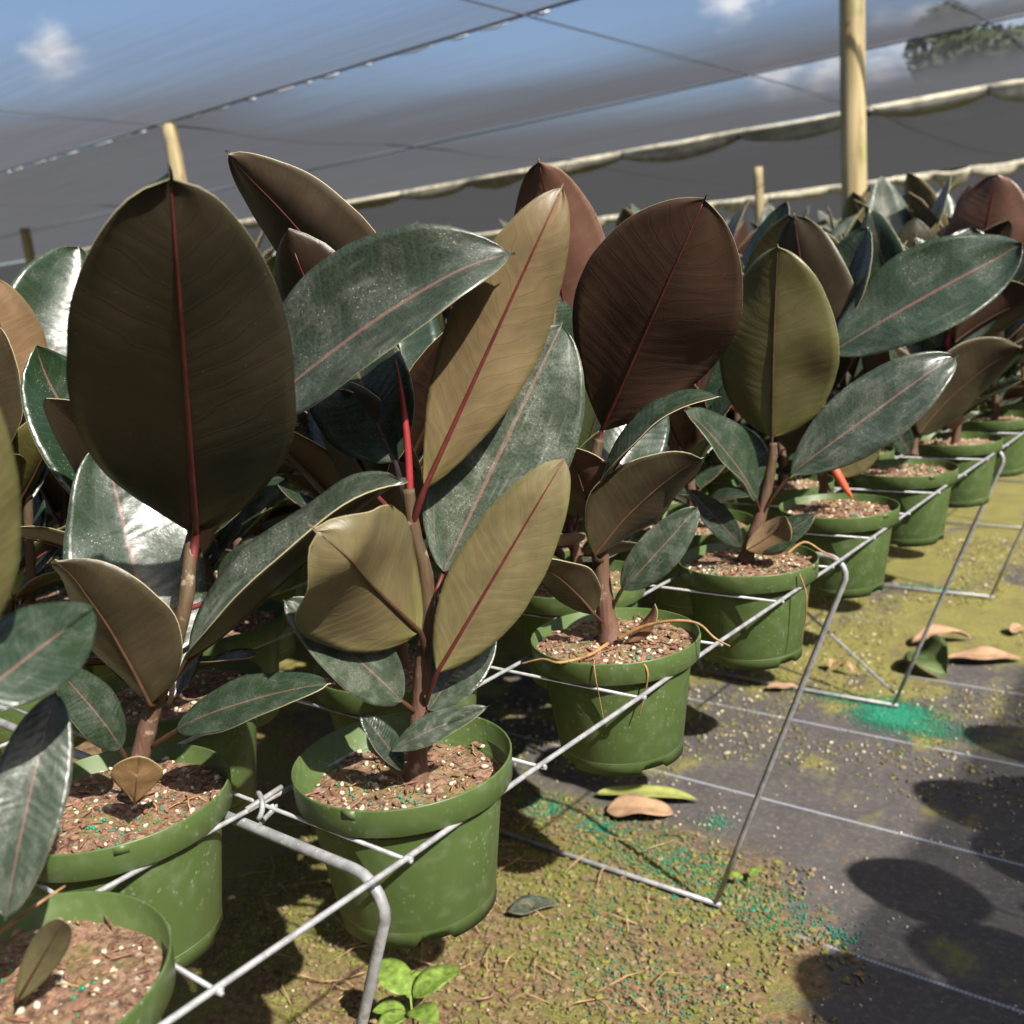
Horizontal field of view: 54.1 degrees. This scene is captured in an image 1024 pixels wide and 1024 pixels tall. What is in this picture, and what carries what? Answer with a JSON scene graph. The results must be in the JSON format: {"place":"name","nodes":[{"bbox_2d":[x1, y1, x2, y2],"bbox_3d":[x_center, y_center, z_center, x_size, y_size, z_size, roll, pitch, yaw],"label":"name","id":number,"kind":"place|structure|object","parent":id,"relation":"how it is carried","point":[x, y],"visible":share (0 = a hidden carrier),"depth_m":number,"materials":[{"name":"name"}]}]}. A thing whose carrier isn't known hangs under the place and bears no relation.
{"place":"outdoors","nodes":[
{"label":"outdoors","id":0,"kind":"place"},
{"bbox_2d":[0,0,1023,265],"label":"sky","id":1,"kind":"structure","parent":0,"point":[44,43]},
{"bbox_2d":[73,473,1023,1023],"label":"ground","id":2,"kind":"structure","parent":0,"point":[957,947],"depth_m":2.11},
{"bbox_2d":[19,228,34,264],"bbox_3d":[-5.770,-2.232,12.349,0.127,2.440,0.126,5,15,38],"label":"timber post","id":3,"kind":"object","parent":2,"relation":"on","point":[27,244],"visible":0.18,"depth_m":12.09,"materials":[{"name":"brown wood"}]},
{"bbox_2d":[24,429,311,569],"bbox_3d":[1.424,-0.555,5.806,1.117,0.730,12.016,5,15,38],"label":"wire bench","id":4,"kind":"object","parent":2,"relation":"on","point":[304,492],"visible":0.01,"depth_m":2.49,"materials":[{"name":"grey metal"}]},
{"bbox_2d":[12,516,59,594],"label":"potted rubber plant","id":5,"kind":"object","parent":4,"relation":"on","point":[20,576],"depth_m":2.01,"materials":[{"name":"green plant"}]},
{"bbox_2d":[46,512,59,528],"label":"potted rubber plant","id":6,"kind":"object","parent":4,"relation":"on","point":[50,520],"depth_m":2.36,"materials":[{"name":"green plant"}]},
{"bbox_2d":[256,231,264,248],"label":"potted rubber plant","id":7,"kind":"object","parent":4,"relation":"on","point":[259,241],"visible":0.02,"depth_m":3.47,"materials":[{"name":"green plant"}]},
{"bbox_2d":[262,248,274,260],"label":"potted rubber plant","id":8,"kind":"object","parent":4,"relation":"on","point":[266,255],"visible":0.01,"depth_m":3.25,"materials":[{"name":"green plant"}]},
{"bbox_2d":[265,255,314,513],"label":"potted rubber plant","id":9,"kind":"object","parent":4,"relation":"on","point":[270,262],"visible":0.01,"depth_m":2.55,"materials":[{"name":"green plant"}]},
{"bbox_2d":[499,219,507,226],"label":"potted rubber plant","id":10,"kind":"object","parent":4,"relation":"on","point":[504,223],"visible":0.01,"depth_m":3.36,"materials":[{"name":"green plant"}]},
{"bbox_2d":[631,204,640,212],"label":"potted rubber plant","id":11,"kind":"object","parent":4,"relation":"on","point":[635,209],"visible":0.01,"depth_m":3.95,"materials":[{"name":"green plant"}]},
{"bbox_2d":[749,203,808,230],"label":"potted rubber plant","id":12,"kind":"object","parent":4,"relation":"on","point":[767,210],"visible":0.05,"depth_m":4.79,"materials":[{"name":"green plant"}]},
{"bbox_2d":[162,123,186,182],"bbox_3d":[-2.620,-1.803,8.399,0.245,2.747,0.130,5,15,38],"label":"timber post","id":13,"kind":"object","parent":2,"relation":"on","point":[173,148],"visible":0.13,"depth_m":8.14,"materials":[{"name":"brown wood"}]},
{"bbox_2d":[0,0,577,173],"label":"roof cable","id":14,"kind":"object","parent":13,"relation":"attached to","point":[503,21],"visible":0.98,"depth_m":6.99,"materials":[{"name":"grey metal"}]},
{"bbox_2d":[0,17,508,171],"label":"shade net","id":15,"kind":"object","parent":14,"relation":"hanging from","point":[40,124],"visible":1,"depth_m":6.93,"materials":[{"name":"grey fabric"}]},
{"bbox_2d":[90,119,840,184],"bbox_3d":[8.060,-6.948,21.559,0.012,0.012,43.000,5,15,38],"label":"roof cable","id":16,"kind":"object","parent":13,"relation":"attached to","point":[218,130],"visible":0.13,"depth_m":8.33,"materials":[{"name":"grey metal"}]},
{"bbox_2d":[372,958,460,1023],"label":"seedling","id":17,"kind":"object","parent":2,"relation":"on","point":[397,976],"visible":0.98,"depth_m":1.57,"materials":[{"name":"green plant"}]},
{"bbox_2d":[235,815,706,1016],"bbox_3d":[-0.115,0.756,2.032,1.002,0.021,0.718,-2,12,12],"label":"straw","id":18,"kind":"object","parent":2,"relation":"on","point":[317,980],"visible":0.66,"depth_m":1.83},
{"bbox_2d":[0,388,1023,1023],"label":"wire bench","id":19,"kind":"object","parent":2,"relation":"on","point":[366,878],"visible":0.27,"depth_m":1.12,"materials":[{"name":"silver metal"}]},
{"bbox_2d":[0,245,93,758],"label":"potted rubber plant","id":20,"kind":"object","parent":19,"relation":"on","point":[35,297],"visible":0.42,"depth_m":1.33,"materials":[{"name":"green plant"}]},
{"bbox_2d":[13,469,115,681],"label":"potted rubber plant","id":21,"kind":"object","parent":19,"relation":"on","point":[55,494],"visible":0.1,"depth_m":1.61,"materials":[{"name":"green plant"}]},
{"bbox_2d":[0,410,175,1023],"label":"potted rubber plant","id":22,"kind":"object","parent":19,"relation":"on","point":[90,957],"visible":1,"depth_m":0.62,"materials":[{"name":"green plant"}]},
{"bbox_2d":[20,345,263,813],"bbox_3d":[-0.413,0.057,1.154,0.295,0.589,0.313,3,14,33],"label":"potted rubber plant","id":23,"kind":"object","parent":19,"relation":"on","point":[59,444],"visible":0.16,"depth_m":1.11,"materials":[{"name":"green plant"}]},
{"bbox_2d":[203,476,288,727],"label":"potted rubber plant","id":24,"kind":"object","parent":19,"relation":"on","point":[264,622],"visible":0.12,"depth_m":1.39,"materials":[{"name":"green plant"}]},
{"bbox_2d":[212,416,301,661],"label":"potted rubber plant","id":25,"kind":"object","parent":19,"relation":"on","point":[287,648],"visible":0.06,"depth_m":1.65,"materials":[{"name":"green plant"}]},
{"bbox_2d":[215,463,306,596],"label":"potted rubber plant","id":26,"kind":"object","parent":19,"relation":"on","point":[259,528],"visible":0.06,"depth_m":1.93,"materials":[{"name":"green plant"}]},
{"bbox_2d":[27,164,515,972],"bbox_3d":[-0.243,0.079,0.828,0.484,0.657,0.251,0,13,19],"label":"potted rubber plant","id":27,"kind":"object","parent":19,"relation":"on","point":[205,364],"visible":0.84,"depth_m":0.82,"materials":[{"name":"green plant"}]},
{"bbox_2d":[225,149,476,729],"bbox_3d":[-0.127,-0.030,1.112,0.344,0.730,0.289,5,15,38],"label":"potted rubber plant","id":28,"kind":"object","parent":19,"relation":"on","point":[306,221],"visible":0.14,"depth_m":1.06,"materials":[{"name":"brown plant"}]},
{"bbox_2d":[275,312,444,598],"bbox_3d":[-0.177,-0.011,1.387,0.332,0.586,0.281,-7,12,-10],"label":"potted rubber plant","id":29,"kind":"object","parent":19,"relation":"on","point":[301,480],"visible":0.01,"depth_m":1.36,"materials":[{"name":"green plant"}]},
{"bbox_2d":[296,411,447,578],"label":"potted rubber plant","id":30,"kind":"object","parent":19,"relation":"on","point":[436,568],"depth_m":1.63,"materials":[{"name":"green plant"}]},
{"bbox_2d":[282,183,584,948],"bbox_3d":[-0.080,0.062,0.868,0.290,0.645,0.251,-2,12,13],"label":"potted rubber plant","id":31,"kind":"object","parent":19,"relation":"on","point":[505,411],"visible":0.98,"depth_m":0.88,"materials":[{"name":"green plant"}]},
{"bbox_2d":[442,302,454,325],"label":"potted rubber plant","id":32,"kind":"object","parent":19,"relation":"on","point":[446,312],"depth_m":2.21,"materials":[{"name":"brown plant"}]},
{"bbox_2d":[512,524,586,630],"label":"potted rubber plant","id":33,"kind":"object","parent":19,"relation":"on","point":[516,625],"depth_m":1.71,"materials":[{"name":"green plant"}]},
{"bbox_2d":[514,158,644,688],"bbox_3d":[0.056,-0.112,1.415,0.285,0.733,0.387,5,15,38],"label":"potted rubber plant","id":34,"kind":"object","parent":19,"relation":"on","point":[587,237],"visible":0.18,"depth_m":1.38,"materials":[{"name":"brown plant"}]},
{"bbox_2d":[616,208,635,226],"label":"potted rubber plant","id":35,"kind":"object","parent":19,"relation":"on","point":[624,214],"depth_m":2.84,"materials":[{"name":"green plant"}]},
{"bbox_2d":[521,194,742,775],"bbox_3d":[0.112,-0.016,1.163,0.251,0.642,0.248,-8,13,-14],"label":"potted rubber plant","id":36,"kind":"object","parent":19,"relation":"on","point":[657,307],"visible":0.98,"depth_m":1.14,"materials":[{"name":"brown plant"}]},
{"bbox_2d":[620,445,707,560],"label":"potted rubber plant","id":37,"kind":"object","parent":19,"relation":"on","point":[674,505],"visible":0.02,"depth_m":1.98,"materials":[{"name":"green plant"}]},
{"bbox_2d":[637,360,752,615],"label":"potted rubber plant","id":38,"kind":"object","parent":19,"relation":"on","point":[686,435],"visible":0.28,"depth_m":1.71,"materials":[{"name":"green plant"}]},
{"bbox_2d":[695,407,733,485],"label":"potted rubber plant","id":39,"kind":"object","parent":19,"relation":"on","point":[708,454],"visible":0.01,"depth_m":2.44,"materials":[{"name":"green plant"}]},
{"bbox_2d":[727,199,756,411],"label":"potted rubber plant","id":40,"kind":"object","parent":19,"relation":"on","point":[739,233],"visible":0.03,"depth_m":2.88,"materials":[{"name":"green plant"}]},
{"bbox_2d":[697,201,789,510],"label":"potted rubber plant","id":41,"kind":"object","parent":19,"relation":"on","point":[781,211],"visible":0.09,"depth_m":2.24,"materials":[{"name":"green plant"}]},
{"bbox_2d":[746,425,759,433],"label":"potted rubber plant","id":42,"kind":"object","parent":19,"relation":"on","point":[753,429],"visible":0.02,"depth_m":2.82,"materials":[{"name":"green plant"}]},
{"bbox_2d":[739,255,791,464],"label":"potted rubber plant","id":43,"kind":"object","parent":19,"relation":"on","point":[767,442],"visible":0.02,"depth_m":2.51,"materials":[{"name":"green plant"}]},
{"bbox_2d":[711,215,833,521],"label":"potted rubber plant","id":44,"kind":"object","parent":19,"relation":"on","point":[794,486],"visible":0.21,"depth_m":1.97,"materials":[{"name":"green plant"}]},
{"bbox_2d":[678,244,957,669],"bbox_3d":[0.413,-0.075,1.422,0.378,0.598,0.206,2,14,30],"label":"potted rubber plant","id":45,"kind":"object","parent":19,"relation":"on","point":[779,360],"visible":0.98,"depth_m":1.42,"materials":[{"name":"green plant"}]},
{"bbox_2d":[817,215,828,225],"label":"potted rubber plant","id":46,"kind":"object","parent":19,"relation":"on","point":[824,221],"visible":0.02,"depth_m":3.38,"materials":[{"name":"green plant"}]},
{"bbox_2d":[835,233,844,241],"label":"potted rubber plant","id":47,"kind":"object","parent":19,"relation":"on","point":[839,237],"depth_m":2.86,"materials":[{"name":"green plant"}]},
{"bbox_2d":[818,186,870,221],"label":"potted rubber plant","id":48,"kind":"object","parent":19,"relation":"on","point":[822,215],"visible":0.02,"depth_m":3.86,"materials":[{"name":"green plant"}]},
{"bbox_2d":[829,207,864,237],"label":"potted rubber plant","id":49,"kind":"object","parent":19,"relation":"on","point":[845,226],"visible":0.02,"depth_m":3.08,"materials":[{"name":"green plant"}]},
{"bbox_2d":[818,191,907,233],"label":"potted rubber plant","id":50,"kind":"object","parent":19,"relation":"on","point":[850,209],"visible":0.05,"depth_m":3.21,"materials":[{"name":"green plant"}]},
{"bbox_2d":[824,217,906,493],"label":"potted rubber plant","id":51,"kind":"object","parent":19,"relation":"on","point":[855,371],"visible":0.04,"depth_m":2.25,"materials":[{"name":"green plant"}]},
{"bbox_2d":[776,213,1023,598],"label":"potted rubber plant","id":52,"kind":"object","parent":19,"relation":"on","point":[924,290],"visible":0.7,"depth_m":1.69,"materials":[{"name":"green plant"}]},
{"bbox_2d":[854,176,951,234],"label":"potted rubber plant","id":53,"kind":"object","parent":19,"relation":"on","point":[886,200],"visible":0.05,"depth_m":3.06,"materials":[{"name":"green plant"}]},
{"bbox_2d":[888,218,940,458],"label":"potted rubber plant","id":54,"kind":"object","parent":19,"relation":"on","point":[911,230],"visible":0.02,"depth_m":2.43,"materials":[{"name":"green plant"}]},
{"bbox_2d":[904,172,954,226],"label":"potted rubber plant","id":55,"kind":"object","parent":19,"relation":"on","point":[917,186],"visible":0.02,"depth_m":3.23,"materials":[{"name":"brown plant"}]},
{"bbox_2d":[852,207,1023,546],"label":"potted rubber plant","id":56,"kind":"object","parent":19,"relation":"on","point":[984,360],"visible":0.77,"depth_m":2.01,"materials":[{"name":"green plant"}]},
{"bbox_2d":[908,185,1009,410],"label":"potted rubber plant","id":57,"kind":"object","parent":19,"relation":"on","point":[923,213],"visible":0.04,"depth_m":2.99,"materials":[{"name":"green plant"}]},
{"bbox_2d":[913,172,1023,507],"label":"potted rubber plant","id":58,"kind":"object","parent":19,"relation":"on","point":[994,204],"visible":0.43,"depth_m":2.27,"materials":[{"name":"brown plant"}]},
{"bbox_2d":[936,224,1003,431],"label":"potted rubber plant","id":59,"kind":"object","parent":19,"relation":"on","point":[940,232],"visible":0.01,"depth_m":2.65,"materials":[{"name":"green plant"}]},
{"bbox_2d":[946,214,1020,387],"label":"potted rubber plant","id":60,"kind":"object","parent":19,"relation":"on","point":[1017,371],"visible":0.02,"depth_m":3.35,"materials":[{"name":"green plant"}]},
{"bbox_2d":[961,325,1023,476],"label":"potted rubber plant","id":61,"kind":"object","parent":19,"relation":"on","point":[994,419],"visible":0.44,"depth_m":2.57,"materials":[{"name":"green plant"}]},
{"bbox_2d":[987,358,1023,410],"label":"potted rubber plant","id":62,"kind":"object","parent":19,"relation":"on","point":[1018,405],"visible":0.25,"depth_m":2.86,"materials":[{"name":"green plant"}]},
{"bbox_2d":[507,895,556,914],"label":"fallen leaf","id":63,"kind":"object","parent":2,"relation":"on","point":[534,901],"visible":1,"depth_m":1.94,"materials":[{"name":"green plant"}]},
{"bbox_2d":[197,536,1023,1023],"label":"potting crumbs","id":64,"kind":"object","parent":2,"relation":"on","point":[479,956],"visible":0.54,"depth_m":1.89,"materials":[{"name":"brown soil"}]},
{"bbox_2d":[198,535,1023,1023],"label":"moss","id":65,"kind":"object","parent":2,"relation":"on","point":[604,961],"visible":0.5,"depth_m":2.00,"materials":[{"name":"green plant"}]},
{"bbox_2d":[217,533,1023,1023],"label":"perlite","id":66,"kind":"object","parent":2,"relation":"on","point":[805,739],"visible":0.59,"depth_m":2.62,"materials":[{"name":"white stone"}]},
{"bbox_2d":[606,793,672,816],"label":"fallen leaf","id":67,"kind":"object","parent":2,"relation":"on","point":[625,804],"visible":1,"depth_m":2.26,"materials":[{"name":"brown plant"}]},
{"bbox_2d":[597,785,700,801],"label":"fallen leaf","id":68,"kind":"object","parent":2,"relation":"on","point":[655,791],"visible":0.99,"depth_m":2.32,"materials":[{"name":"green plant"}]},
{"bbox_2d":[730,866,761,887],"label":"seedling","id":69,"kind":"object","parent":2,"relation":"on","point":[754,871],"visible":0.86,"depth_m":1.97,"materials":[{"name":"green plant"}]},
{"bbox_2d":[497,582,996,1023],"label":"spilled fertiliser","id":70,"kind":"object","parent":2,"relation":"on","point":[890,715],"visible":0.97,"depth_m":2.18,"materials":[{"name":"teal"}]},
{"bbox_2d":[754,167,763,224],"bbox_3d":[2.540,-2.354,10.210,0.096,2.206,0.095,5,15,38],"label":"timber post","id":71,"kind":"object","parent":2,"relation":"on","point":[758,190],"visible":0.23,"depth_m":10.00,"materials":[{"name":"brown wood"}]},
{"bbox_2d":[766,682,797,687],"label":"fallen leaf","id":72,"kind":"object","parent":2,"relation":"on","point":[778,685],"visible":0.99,"depth_m":2.87,"materials":[{"name":"brown plant"}]},
{"bbox_2d":[828,658,838,668],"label":"fallen leaf","id":73,"kind":"object","parent":2,"relation":"on","point":[831,662],"visible":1,"depth_m":2.97,"materials":[{"name":"brown plant"}]},
{"bbox_2d":[839,661,854,673],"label":"fallen leaf","id":74,"kind":"object","parent":2,"relation":"on","point":[848,664],"visible":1,"depth_m":2.94,"materials":[{"name":"brown plant"}]},
{"bbox_2d":[839,0,866,212],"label":"timber post","id":75,"kind":"object","parent":2,"relation":"on","point":[853,134],"visible":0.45,"depth_m":5.01,"materials":[{"name":"brown wood"}]},
{"bbox_2d":[0,0,1023,235],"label":"shade net","id":76,"kind":"object","parent":75,"relation":"attached to","point":[302,126],"visible":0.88,"depth_m":8.34,"materials":[{"name":"grey fabric"}]},
{"bbox_2d":[973,13,1021,41],"bbox_3d":[13.568,-7.005,19.662,0.012,0.012,39.100,5,15,38],"label":"roof cable","id":77,"kind":"object","parent":75,"relation":"attached to","point":[995,26],"visible":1,"depth_m":7.12,"materials":[{"name":"grey metal"}]},
{"bbox_2d":[904,635,948,676],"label":"fallen leaf","id":78,"kind":"object","parent":2,"relation":"on","point":[932,656],"visible":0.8,"depth_m":2.90,"materials":[{"name":"green plant"}]},
{"bbox_2d":[912,623,969,642],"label":"fallen leaf","id":79,"kind":"object","parent":2,"relation":"on","point":[937,629],"visible":0.89,"depth_m":3.12,"materials":[{"name":"brown plant"}]},
{"bbox_2d":[902,23,1023,173],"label":"broadleaf tree","id":80,"kind":"object","parent":2,"relation":"on","point":[964,41],"visible":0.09,"depth_m":43.33,"materials":[{"name":"foliage"},{"name":"bark"}]},
{"bbox_2d":[948,645,1023,659],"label":"fallen leaf","id":81,"kind":"object","parent":2,"relation":"on","point":[981,652],"visible":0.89,"depth_m":2.95,"materials":[{"name":"brown plant"}]},
{"bbox_2d":[1009,622,1023,632],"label":"fallen leaf","id":82,"kind":"object","parent":2,"relation":"on","point":[1014,627],"visible":1,"depth_m":3.15,"materials":[{"name":"brown plant"}]},
{"bbox_3d":[0.333,-0.647,6.662,1.117,0.730,12.017,5,15,38],"label":"wire bench","id":83,"kind":"object","parent":2,"relation":"on","visible":0},
{"bbox_2d":[273,251,301,434],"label":"potted rubber plant","id":84,"kind":"object","parent":83,"relation":"on","point":[274,253],"depth_m":4.27,"materials":[{"name":"green plant"}]},
{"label":"shade wall","id":85,"kind":"object","parent":2,"relation":"on","visible":0},
{"bbox_2d":[465,0,877,108],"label":"roof cable","id":86,"kind":"object","parent":85,"relation":"attached to","point":[510,11],"visible":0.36,"depth_m":6.32,"materials":[{"name":"grey metal"}]},
{"bbox_2d":[83,79,1023,251],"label":"rolled net","id":87,"kind":"object","parent":86,"relation":"hanging from","point":[810,129],"visible":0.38,"depth_m":11.53,"materials":[{"name":"beige fabric"}]},
{"bbox_2d":[0,83,1023,284],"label":"shade net","id":88,"kind":"object","parent":87,"relation":"on","point":[988,129],"visible":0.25,"depth_m":14.36,"materials":[{"name":"grey fabric"}]},
{"bbox_2d":[491,168,1023,240],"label":"shade net","id":89,"kind":"object","parent":85,"relation":"attached to","point":[832,202],"visible":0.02,"depth_m":22.36,"materials":[{"name":"grey fabric"}]},
{"bbox_3d":[4.094,-7.284,24.667,0.012,0.012,43.000,5,15,38],"label":"roof cable","id":90,"kind":"object","parent":85,"relation":"attached to","visible":0},
{"bbox_2d":[0,41,1023,263],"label":"shade net","id":91,"kind":"object","parent":90,"relation":"attached to","point":[633,124],"visible":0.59,"depth_m":10.27,"materials":[{"name":"grey fabric"}]},
{"bbox_2d":[0,14,1023,237],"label":"roof cable","id":92,"kind":"object","parent":91,"relation":"attached to","point":[906,40],"visible":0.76,"depth_m":8.71,"materials":[{"name":"grey metal"}]},
{"bbox_2d":[478,159,1023,239],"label":"rolled net","id":93,"kind":"object","parent":90,"relation":"hanging from","point":[962,176],"visible":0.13,"depth_m":19.11,"materials":[{"name":"beige fabric"}]}
]}

